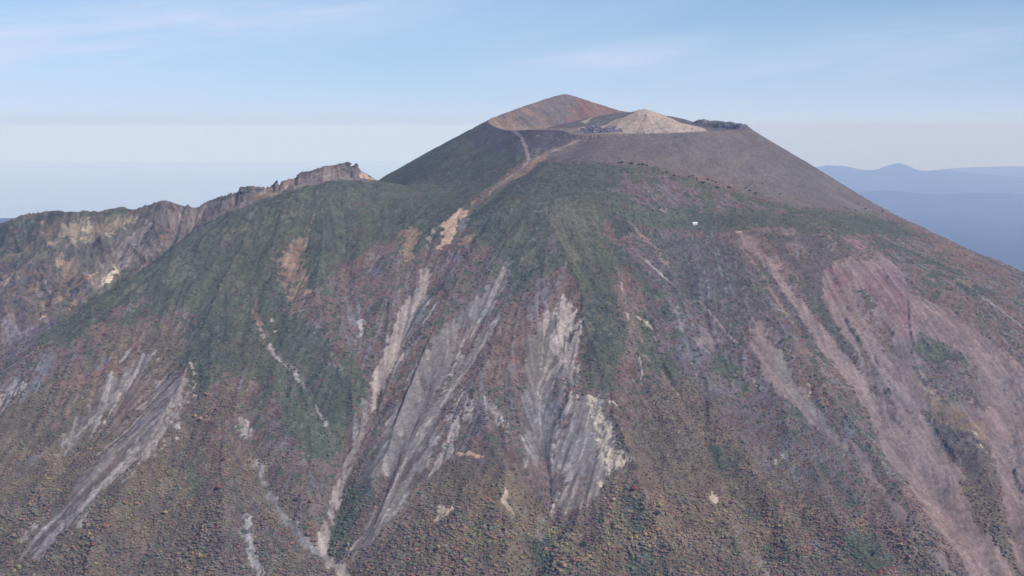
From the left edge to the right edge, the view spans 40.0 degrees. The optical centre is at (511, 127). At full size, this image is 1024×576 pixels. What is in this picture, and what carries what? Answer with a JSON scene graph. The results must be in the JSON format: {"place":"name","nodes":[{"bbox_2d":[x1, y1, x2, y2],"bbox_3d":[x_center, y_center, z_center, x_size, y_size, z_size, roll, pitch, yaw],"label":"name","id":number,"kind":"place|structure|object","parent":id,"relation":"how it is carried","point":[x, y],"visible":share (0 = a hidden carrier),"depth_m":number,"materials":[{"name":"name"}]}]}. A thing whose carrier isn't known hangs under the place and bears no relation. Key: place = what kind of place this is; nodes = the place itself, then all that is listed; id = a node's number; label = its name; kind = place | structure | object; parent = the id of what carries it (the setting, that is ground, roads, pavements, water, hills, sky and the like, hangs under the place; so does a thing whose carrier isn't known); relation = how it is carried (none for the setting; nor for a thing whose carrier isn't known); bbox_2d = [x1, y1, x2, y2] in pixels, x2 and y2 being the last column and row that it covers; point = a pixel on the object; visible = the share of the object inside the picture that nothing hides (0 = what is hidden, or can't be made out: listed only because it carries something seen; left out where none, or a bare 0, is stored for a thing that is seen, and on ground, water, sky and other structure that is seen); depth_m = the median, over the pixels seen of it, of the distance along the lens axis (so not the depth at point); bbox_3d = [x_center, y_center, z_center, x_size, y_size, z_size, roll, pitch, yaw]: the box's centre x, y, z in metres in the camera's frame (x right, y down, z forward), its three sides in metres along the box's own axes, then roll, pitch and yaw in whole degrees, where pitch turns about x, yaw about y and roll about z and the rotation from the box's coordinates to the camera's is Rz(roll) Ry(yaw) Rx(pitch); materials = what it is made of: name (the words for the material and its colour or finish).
{"place":"outdoors","nodes":[
{"label":"outdoors","id":0,"kind":"place"},
{"bbox_2d":[0,218,11,222],"bbox_3d":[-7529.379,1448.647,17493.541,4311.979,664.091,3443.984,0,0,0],"label":"hills","id":1,"kind":"structure","parent":0,"point":[2,220],"depth_m":17339.92,"materials":[{"name":"blue"}]},
{"bbox_2d":[0,161,410,217],"bbox_3d":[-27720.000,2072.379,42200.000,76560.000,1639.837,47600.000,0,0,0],"label":"sea","id":2,"kind":"structure","parent":0,"point":[27,187],"depth_m":36364.85,"materials":[{"name":"blue"}]},
{"bbox_2d":[0,94,1023,575],"bbox_3d":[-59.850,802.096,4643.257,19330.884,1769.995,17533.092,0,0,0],"label":"mountain terrain","id":3,"kind":"structure","parent":0,"point":[586,454],"depth_m":2277.20,"materials":[{"name":"brown stone"}]},
{"bbox_2d":[0,315,1023,575],"bbox_3d":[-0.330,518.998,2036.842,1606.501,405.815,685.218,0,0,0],"label":"autumn wood","id":4,"kind":"object","parent":3,"relation":"on","point":[888,569],"visible":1,"depth_m":1949.82,"materials":[{"name":"brown plant"}]},
{"bbox_2d":[0,130,1023,454],"bbox_3d":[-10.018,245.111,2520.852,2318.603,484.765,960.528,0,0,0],"label":"scrub","id":5,"kind":"object","parent":3,"relation":"on","point":[456,190],"visible":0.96,"depth_m":2407.21,"materials":[{"name":"green plant"}]},
{"bbox_2d":[0,0,1023,170],"label":"sky","id":6,"kind":"structure","parent":0,"point":[923,85],"materials":[{"name":"blue"}]},
{"bbox_2d":[491,121,587,187],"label":"path","id":7,"kind":"structure","parent":0,"point":[525,145],"depth_m":2856.39,"materials":[{"name":"grey gravel"}]},
{"bbox_2d":[816,163,1023,193],"bbox_3d":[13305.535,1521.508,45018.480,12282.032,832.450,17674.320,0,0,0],"label":"mountains","id":8,"kind":"structure","parent":0,"point":[900,177],"depth_m":41336.60,"materials":[{"name":"blue"}]},
{"bbox_2d":[857,190,1023,214],"bbox_3d":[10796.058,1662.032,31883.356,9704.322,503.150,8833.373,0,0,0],"label":"wooded hills","id":9,"kind":"structure","parent":0,"point":[963,203],"depth_m":30413.53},
{"bbox_2d":[893,191,1023,271],"bbox_3d":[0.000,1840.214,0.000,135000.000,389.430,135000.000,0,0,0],"label":"ground","id":10,"kind":"structure","parent":0,"point":[998,237],"depth_m":23402.65,"materials":[{"name":"blue"}]},
{"bbox_2d":[929,166,1023,176],"bbox_3d":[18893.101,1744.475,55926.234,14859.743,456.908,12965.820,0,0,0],"label":"distant hills","id":11,"kind":"structure","parent":0,"point":[1016,171],"depth_m":54557.60,"materials":[{"name":"blue"}]}
]}

